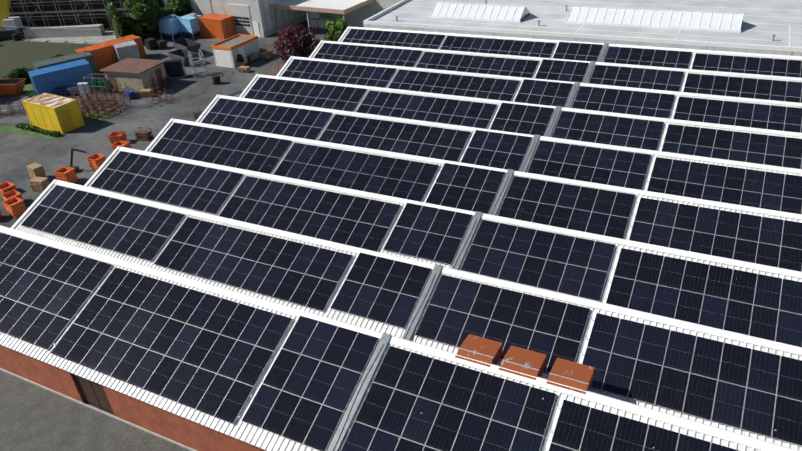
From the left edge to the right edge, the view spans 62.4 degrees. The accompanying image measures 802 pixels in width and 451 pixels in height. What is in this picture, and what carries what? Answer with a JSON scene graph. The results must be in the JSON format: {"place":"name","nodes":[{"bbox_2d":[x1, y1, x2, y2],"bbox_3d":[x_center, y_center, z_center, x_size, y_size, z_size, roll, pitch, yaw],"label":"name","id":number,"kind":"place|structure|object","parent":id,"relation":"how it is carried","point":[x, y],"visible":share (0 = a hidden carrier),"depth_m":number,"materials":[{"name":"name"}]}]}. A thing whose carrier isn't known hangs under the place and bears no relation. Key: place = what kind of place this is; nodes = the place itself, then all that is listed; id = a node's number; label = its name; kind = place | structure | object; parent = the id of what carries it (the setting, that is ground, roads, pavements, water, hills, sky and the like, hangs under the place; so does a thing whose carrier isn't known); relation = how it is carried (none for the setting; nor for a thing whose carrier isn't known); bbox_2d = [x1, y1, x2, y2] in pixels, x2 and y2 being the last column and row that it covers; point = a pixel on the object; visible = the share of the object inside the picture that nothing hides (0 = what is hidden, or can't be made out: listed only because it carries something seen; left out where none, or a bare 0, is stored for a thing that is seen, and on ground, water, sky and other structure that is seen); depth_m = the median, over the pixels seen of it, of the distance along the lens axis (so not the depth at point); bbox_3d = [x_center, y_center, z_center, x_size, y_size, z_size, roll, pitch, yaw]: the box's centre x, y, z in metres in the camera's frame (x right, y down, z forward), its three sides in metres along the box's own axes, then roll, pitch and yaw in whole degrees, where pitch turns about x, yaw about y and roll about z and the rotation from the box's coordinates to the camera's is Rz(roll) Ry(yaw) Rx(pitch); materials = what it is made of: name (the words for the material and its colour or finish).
{"place":"outdoors","nodes":[
{"label":"outdoors","id":0,"kind":"place"},
{"bbox_2d":[0,35,115,43],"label":"site gravel path","id":1,"kind":"structure","parent":0,"point":[90,40],"depth_m":94.64,"materials":[{"name":"grey gravel"}]},
{"bbox_2d":[0,0,27,40],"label":"mobile crane","id":2,"kind":"object","parent":1,"relation":"on","point":[14,22],"visible":0.79,"depth_m":95.94,"materials":[{"name":"metal"}]},
{"bbox_2d":[0,26,104,43],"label":"site fence","id":3,"kind":"object","parent":1,"relation":"on","point":[55,36],"visible":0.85,"depth_m":93.58,"materials":[{"name":"grey"}]},
{"bbox_2d":[22,32,114,37],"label":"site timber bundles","id":4,"kind":"object","parent":1,"relation":"on","point":[113,33],"visible":0.07,"depth_m":95.82},
{"bbox_2d":[0,370,189,450],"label":"forecourt paving","id":5,"kind":"structure","parent":0,"point":[33,417],"depth_m":31.14,"materials":[{"name":"grey concrete"}]},
{"bbox_2d":[0,368,196,450],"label":"hall plinth","id":6,"kind":"structure","parent":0,"point":[107,414],"depth_m":31.73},
{"bbox_2d":[0,345,265,450],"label":"brick wall","id":7,"kind":"structure","parent":0,"point":[177,428],"depth_m":30.14,"materials":[{"name":"red brick"}]},
{"bbox_2d":[73,374,113,413],"bbox_3d":[-14.550,7.992,31.470,2.200,2.080,0.067,11,35,24],"label":"hall door","id":8,"kind":"structure","parent":7,"relation":"in","point":[93,393],"depth_m":31.55,"materials":[{"name":"metal"}]},
{"bbox_2d":[0,344,266,450],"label":"gutter","id":9,"kind":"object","parent":7,"relation":"attached to","point":[138,399],"depth_m":28.90,"materials":[{"name":"grey metal"}]},
{"bbox_2d":[144,38,157,50],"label":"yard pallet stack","id":10,"kind":"object","parent":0,"point":[150,43],"visible":0.94,"depth_m":86.84,"materials":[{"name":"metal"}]},
{"bbox_2d":[155,40,166,49],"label":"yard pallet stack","id":11,"kind":"object","parent":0,"point":[161,44],"visible":0.85,"depth_m":86.72,"materials":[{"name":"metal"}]},
{"bbox_2d":[0,21,362,415],"bbox_3d":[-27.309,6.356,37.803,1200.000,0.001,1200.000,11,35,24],"label":"ground","id":12,"kind":"structure","parent":0,"point":[19,152],"depth_m":66.01,"materials":[{"name":"grey asphalt"}]},
{"bbox_2d":[0,181,15,193],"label":"orange yard crates","id":13,"kind":"object","parent":12,"relation":"on","point":[6,186],"visible":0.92,"depth_m":52.93,"materials":[{"name":"plastic"}]},
{"bbox_2d":[1,190,22,200],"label":"orange yard crates","id":14,"kind":"object","parent":12,"relation":"on","point":[9,194],"visible":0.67,"depth_m":51.15,"materials":[{"name":"plastic"}]},
{"bbox_2d":[0,78,25,95],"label":"dumpster","id":15,"kind":"object","parent":12,"relation":"on","point":[13,87],"visible":1,"depth_m":74.19,"materials":[{"name":"metal"}]},
{"bbox_2d":[0,96,25,116],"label":"yard rack pile","id":16,"kind":"object","parent":12,"relation":"on","point":[12,107],"visible":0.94,"depth_m":68.85,"materials":[{"name":"metal"}]},
{"bbox_2d":[2,197,26,217],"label":"orange yard crates","id":17,"kind":"object","parent":12,"relation":"on","point":[14,207],"visible":1,"depth_m":49.39,"materials":[{"name":"plastic"}]},
{"bbox_2d":[26,90,36,97],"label":"bush","id":18,"kind":"object","parent":12,"relation":"on","point":[30,93],"visible":0.6,"depth_m":73.50,"materials":[{"name":"green plant"}]},
{"bbox_2d":[0,54,64,81],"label":"field edge bush","id":19,"kind":"object","parent":12,"relation":"on","point":[19,73],"visible":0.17,"depth_m":77.76,"materials":[{"name":"green plant"}]},
{"bbox_2d":[26,163,46,178],"bbox_3d":[-30.037,-4.361,54.596,1.280,1.260,0.877,19,38,33],"label":"yard pallet stack","id":20,"kind":"object","parent":12,"relation":"on","point":[35,170],"visible":0.85,"depth_m":54.23,"materials":[{"name":"brown wood"}]},
{"bbox_2d":[15,123,61,137],"bbox_3d":[-35.285,-9.370,64.300,6.832,0.648,0.931,14,36,28],"label":"hedge","id":21,"kind":"object","parent":12,"relation":"on","point":[35,129],"visible":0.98,"depth_m":64.14,"materials":[{"name":"green plant"}]},
{"bbox_2d":[29,177,49,192],"bbox_3d":[-28.833,-3.234,52.856,1.263,0.980,0.876,7,33,18],"label":"yard pallet stack","id":22,"kind":"object","parent":12,"relation":"on","point":[39,184],"visible":0.96,"depth_m":52.58,"materials":[{"name":"brown wood"}]},
{"bbox_2d":[0,40,93,84],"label":"field grass","id":23,"kind":"structure","parent":12,"relation":"on","point":[17,54],"depth_m":89.98,"materials":[{"name":"green plant"}]},
{"bbox_2d":[22,93,84,133],"bbox_3d":[-34.020,-11.029,64.800,5.235,2.600,2.440,15,36,28],"label":"shipping container","id":24,"kind":"object","parent":12,"relation":"on","point":[52,112],"visible":0.96,"depth_m":63.81,"materials":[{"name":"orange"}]},
{"bbox_2d":[0,83,111,138],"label":"verge grass","id":25,"kind":"structure","parent":12,"relation":"on","point":[15,129],"depth_m":65.53,"materials":[{"name":"green plant"}]},
{"bbox_2d":[27,59,93,94],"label":"blue container","id":26,"kind":"object","parent":12,"relation":"on","point":[45,79],"visible":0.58,"depth_m":73.32,"materials":[{"name":"metal"}]},
{"bbox_2d":[50,86,79,95],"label":"yard pipe rack","id":27,"kind":"object","parent":12,"relation":"on","point":[58,89],"visible":0.44,"depth_m":72.86,"materials":[{"name":"blue"}]},
{"bbox_2d":[54,166,76,182],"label":"orange yard crates","id":28,"kind":"object","parent":12,"relation":"on","point":[65,174],"visible":0.92,"depth_m":53.55,"materials":[{"name":"plastic"}]},
{"bbox_2d":[33,51,98,76],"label":"shipping container","id":29,"kind":"object","parent":12,"relation":"on","point":[87,56],"visible":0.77,"depth_m":76.75,"materials":[{"name":"metal"}]},
{"bbox_2d":[67,148,85,172],"bbox_3d":[-27.320,-5.478,55.304,2.407,2.074,0.700,-5,31,-1],"label":"yard digger attachment","id":30,"kind":"object","parent":12,"relation":"on","point":[72,166],"visible":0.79,"depth_m":55.29,"materials":[{"name":"metal"}]},
{"bbox_2d":[77,82,92,101],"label":"electric cabinet","id":31,"kind":"object","parent":12,"relation":"on","point":[86,86],"visible":0.71,"depth_m":70.11,"materials":[{"name":"grey metal"}]},
{"bbox_2d":[75,42,116,71],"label":"shipping container","id":32,"kind":"object","parent":12,"relation":"on","point":[103,54],"visible":0.67,"depth_m":80.13,"materials":[{"name":"metal"}]},
{"bbox_2d":[86,153,106,170],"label":"orange yard crates","id":33,"kind":"object","parent":12,"relation":"on","point":[96,161],"visible":0.77,"depth_m":55.40,"materials":[{"name":"plastic"}]},
{"bbox_2d":[83,74,110,94],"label":"yard gas cylinder cage","id":34,"kind":"object","parent":12,"relation":"on","point":[93,83],"visible":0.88,"depth_m":72.51,"materials":[{"name":"green metal"}]},
{"bbox_2d":[64,83,131,121],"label":"yard rack pile","id":35,"kind":"object","parent":12,"relation":"on","point":[97,105],"visible":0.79,"depth_m":67.56,"materials":[{"name":"brown metal"}]},
{"bbox_2d":[108,131,126,143],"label":"orange yard crates","id":36,"kind":"object","parent":12,"relation":"on","point":[114,137],"visible":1,"depth_m":60.09,"materials":[{"name":"plastic"}]},
{"bbox_2d":[111,141,131,150],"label":"orange yard crates","id":37,"kind":"object","parent":12,"relation":"on","point":[126,144],"visible":0.54,"depth_m":57.78,"materials":[{"name":"plastic"}]},
{"bbox_2d":[105,89,139,95],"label":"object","id":38,"kind":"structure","parent":12,"relation":"on","point":[116,90],"depth_m":72.63,"materials":[{"name":"green plant"}]},
{"bbox_2d":[105,35,146,61],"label":"shipping container","id":39,"kind":"object","parent":12,"relation":"on","point":[139,43],"visible":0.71,"depth_m":82.78,"materials":[{"name":"metal"}]},
{"bbox_2d":[113,40,140,61],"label":"white container","id":40,"kind":"object","parent":12,"relation":"on","point":[126,49],"visible":0.58,"depth_m":80.01,"materials":[{"name":"metal"}]},
{"bbox_2d":[121,87,136,98],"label":"yard crate","id":41,"kind":"object","parent":12,"relation":"on","point":[132,94],"visible":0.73,"depth_m":70.71,"materials":[{"name":"blue plastic"}]},
{"bbox_2d":[99,58,166,91],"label":"shed","id":42,"kind":"structure","parent":12,"relation":"on","point":[134,73],"depth_m":72.00,"materials":[{"name":"beige concrete"}]},
{"bbox_2d":[122,0,164,38],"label":"tree behind containers","id":43,"kind":"object","parent":12,"relation":"on","point":[153,14],"visible":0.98,"depth_m":88.66,"materials":[{"name":"green plant"}]},
{"bbox_2d":[134,127,153,140],"bbox_3d":[-23.603,-8.373,60.673,1.250,0.965,0.850,6,33,16],"label":"yard crate","id":44,"kind":"object","parent":12,"relation":"on","point":[143,135],"visible":1,"depth_m":60.47,"materials":[{"name":"brown wood"}]},
{"bbox_2d":[139,89,153,96],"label":"yard pallet stack","id":45,"kind":"object","parent":12,"relation":"on","point":[145,92],"visible":0.98,"depth_m":70.81,"materials":[{"name":"brown wood"}]},
{"bbox_2d":[106,0,193,40],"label":"tree","id":46,"kind":"object","parent":12,"relation":"on","point":[120,25],"visible":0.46,"depth_m":89.99,"materials":[{"name":"green plant"}]},
{"bbox_2d":[147,72,166,93],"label":"yard rack pile","id":47,"kind":"object","parent":12,"relation":"on","point":[160,87],"visible":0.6,"depth_m":72.14,"materials":[{"name":"brown metal"}]},
{"bbox_2d":[145,86,174,105],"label":"yard rack pile","id":48,"kind":"object","parent":12,"relation":"on","point":[159,97],"visible":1,"depth_m":69.12,"materials":[{"name":"brown metal"}]},
{"bbox_2d":[161,75,171,86],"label":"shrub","id":49,"kind":"object","parent":12,"relation":"on","point":[167,81],"visible":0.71,"depth_m":73.70,"materials":[{"name":"plant"}]},
{"bbox_2d":[158,14,185,40],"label":"water tank","id":50,"kind":"object","parent":12,"relation":"on","point":[168,25],"visible":0.9,"depth_m":90.06,"materials":[{"name":"blue paint"}]},
{"bbox_2d":[164,59,185,78],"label":"container","id":51,"kind":"object","parent":12,"relation":"on","point":[174,69],"visible":0.56,"depth_m":75.41,"materials":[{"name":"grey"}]},
{"bbox_2d":[168,49,197,65],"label":"grey yard skip","id":52,"kind":"object","parent":12,"relation":"on","point":[181,54],"visible":0.77,"depth_m":80.23,"materials":[{"name":"metal"}]},
{"bbox_2d":[172,38,200,52],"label":"grey yard skip","id":53,"kind":"object","parent":12,"relation":"on","point":[188,45],"visible":0.71,"depth_m":83.57,"materials":[{"name":"metal"}]},
{"bbox_2d":[178,13,201,38],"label":"water tank","id":54,"kind":"object","parent":12,"relation":"on","point":[188,23],"visible":0.83,"depth_m":89.86,"materials":[{"name":"blue paint"}]},
{"bbox_2d":[188,49,208,77],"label":"yard cable reel","id":55,"kind":"object","parent":12,"relation":"on","point":[199,61],"visible":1,"depth_m":75.61,"materials":[{"name":"grey metal"}]},
{"bbox_2d":[193,108,204,120],"bbox_3d":[-19.232,-10.616,63.812,1.250,0.965,0.850,14,36,28],"label":"yard crate","id":56,"kind":"object","parent":12,"relation":"on","point":[197,115],"visible":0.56,"depth_m":63.73,"materials":[{"name":"metal"}]},
{"bbox_2d":[212,75,220,84],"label":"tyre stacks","id":57,"kind":"object","parent":12,"relation":"on","point":[216,79],"visible":1,"depth_m":72.81,"materials":[{"name":"black rubber"}]},
{"bbox_2d":[198,13,236,39],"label":"container","id":58,"kind":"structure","parent":12,"relation":"on","point":[218,26],"depth_m":89.39,"materials":[{"name":"metal"}]},
{"bbox_2d":[163,0,305,37],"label":"hall","id":59,"kind":"structure","parent":12,"relation":"on","point":[255,17],"depth_m":89.34,"materials":[{"name":"concrete"}]},
{"bbox_2d":[225,89,243,96],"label":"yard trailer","id":60,"kind":"object","parent":12,"relation":"on","point":[237,93],"visible":0.15,"depth_m":68.25,"materials":[{"name":"grey metal"}]},
{"bbox_2d":[211,34,259,67],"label":"white garage","id":61,"kind":"structure","parent":12,"relation":"on","point":[226,52],"depth_m":78.31,"materials":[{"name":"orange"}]},
{"bbox_2d":[236,54,244,66],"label":"potted plant","id":62,"kind":"object","parent":12,"relation":"on","point":[240,60],"visible":0.94,"depth_m":77.67,"materials":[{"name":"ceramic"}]},
{"bbox_2d":[237,66,250,72],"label":"yard pallet stack","id":63,"kind":"object","parent":12,"relation":"on","point":[243,69],"visible":1,"depth_m":75.98,"materials":[{"name":"brown wood"}]},
{"bbox_2d":[246,52,255,61],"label":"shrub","id":64,"kind":"object","parent":12,"relation":"on","point":[250,57],"visible":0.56,"depth_m":79.25,"materials":[{"name":"brown plant"}]},
{"bbox_2d":[257,50,270,59],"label":"yard crate","id":65,"kind":"object","parent":12,"relation":"on","point":[264,55],"visible":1,"depth_m":79.67,"materials":[{"name":"brown wood"}]},
{"bbox_2d":[260,43,272,52],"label":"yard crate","id":66,"kind":"object","parent":12,"relation":"on","point":[267,48],"visible":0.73,"depth_m":82.29,"materials":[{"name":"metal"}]},
{"bbox_2d":[270,61,284,74],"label":"yard rack pile","id":67,"kind":"object","parent":12,"relation":"on","point":[278,68],"visible":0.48,"depth_m":74.60,"materials":[{"name":"brown metal"}]},
{"bbox_2d":[273,23,320,62],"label":"purple plum tree","id":68,"kind":"object","parent":12,"relation":"on","point":[297,41],"visible":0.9,"depth_m":71.99,"materials":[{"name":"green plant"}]},
{"bbox_2d":[309,18,320,28],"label":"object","id":69,"kind":"object","parent":12,"relation":"on","point":[314,23],"visible":0.58,"depth_m":90.72,"materials":[{"name":"white metal"}]},
{"bbox_2d":[308,11,320,19],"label":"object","id":70,"kind":"object","parent":69,"relation":"on","point":[314,15],"visible":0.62,"depth_m":90.14,"materials":[{"name":"white metal"}]},
{"bbox_2d":[318,18,328,28],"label":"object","id":71,"kind":"object","parent":12,"relation":"on","point":[322,22],"visible":0.92,"depth_m":90.25,"materials":[{"name":"white"}]},
{"bbox_2d":[270,0,401,32],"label":"hall wing canopy","id":72,"kind":"object","parent":12,"relation":"on","point":[355,12],"visible":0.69,"depth_m":87.56,"materials":[{"name":"beige"}]},
{"bbox_2d":[323,18,348,41],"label":"bush","id":73,"kind":"object","parent":12,"relation":"on","point":[338,29],"visible":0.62,"depth_m":78.39,"materials":[{"name":"green plant"}]},
{"label":"site","id":74,"kind":"object","parent":12,"relation":"on","visible":0},
{"bbox_2d":[0,0,163,38],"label":"site building shell","id":75,"kind":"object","parent":74,"relation":"on","point":[72,25],"visible":0.44,"depth_m":97.39,"materials":[{"name":"concrete"}]},
{"bbox_2d":[9,0,163,29],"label":"scaffolding","id":76,"kind":"object","parent":74,"relation":"on","point":[54,4],"visible":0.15,"depth_m":96.87,"materials":[{"name":"grey"}]},
{"bbox_2d":[0,26,801,450],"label":"hall roof trim","id":77,"kind":"structure","parent":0,"point":[666,418],"depth_m":37.45,"materials":[{"name":"white metal"}]},
{"bbox_2d":[0,29,801,450],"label":"sawtooth roof","id":78,"kind":"structure","parent":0,"point":[240,429],"depth_m":31.69,"materials":[{"name":"white metal"}]},
{"bbox_2d":[53,36,801,448],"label":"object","id":79,"kind":"object","parent":78,"relation":"on","point":[465,234],"visible":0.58,"depth_m":35.90,"materials":[{"name":"silver metal"}]},
{"bbox_2d":[327,43,608,450],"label":"cable tray","id":80,"kind":"object","parent":78,"relation":"on","point":[386,337],"visible":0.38,"depth_m":31.55,"materials":[{"name":"grey metal"}]},
{"bbox_2d":[333,49,606,450],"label":"hall roof cables","id":81,"kind":"object","parent":78,"relation":"on","point":[435,282],"visible":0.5,"depth_m":31.11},
{"bbox_2d":[363,0,801,55],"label":"flat roof","id":82,"kind":"structure","parent":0,"point":[763,21],"depth_m":65.26,"materials":[{"name":"grey paint"}]},
{"bbox_2d":[430,2,529,21],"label":"skylight","id":83,"kind":"object","parent":82,"relation":"on","point":[491,12],"visible":1,"depth_m":69.87},
{"bbox_2d":[395,0,775,40],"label":"roof vents","id":84,"kind":"object","parent":82,"relation":"on","point":[773,35],"visible":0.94,"depth_m":66.01,"materials":[{"name":"grey metal"}]},
{"bbox_2d":[566,6,743,32],"bbox_3d":[24.421,-20.331,64.189,15.900,1.225,3.760,11,35,24],"label":"skylight","id":85,"kind":"object","parent":82,"relation":"on","point":[695,20],"visible":1,"depth_m":63.18},
{"bbox_3d":[5.171,-3.253,45.000,48.562,4.654,49.156,11,35,24],"label":"main hall","id":86,"kind":"object","parent":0,"visible":0},
{"bbox_2d":[0,29,801,450],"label":"solar panels","id":87,"kind":"object","parent":86,"relation":"on","point":[378,289],"visible":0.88,"depth_m":34.61,"materials":[{"name":"black glass"}]},
{"bbox_2d":[455,334,502,366],"bbox_3d":[3.244,5.931,27.490,1.500,2.286,1.562,11,35,24],"label":"roof vent hood","id":88,"kind":"object","parent":86,"relation":"on","point":[481,349],"visible":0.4,"depth_m":26.86,"materials":[{"name":"metal"}]},
{"bbox_2d":[499,345,546,379],"bbox_3d":[4.895,6.266,26.727,1.500,2.286,1.562,11,35,24],"label":"roof vent hood","id":89,"kind":"object","parent":86,"relation":"on","point":[524,361],"visible":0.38,"depth_m":26.10,"materials":[{"name":"metal"}]},
{"bbox_2d":[546,358,594,393],"bbox_3d":[6.591,6.611,25.942,1.500,2.286,1.562,11,35,24],"label":"roof vent hood","id":90,"kind":"object","parent":86,"relation":"on","point":[572,374],"visible":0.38,"depth_m":25.32,"materials":[{"name":"metal"}]}
]}

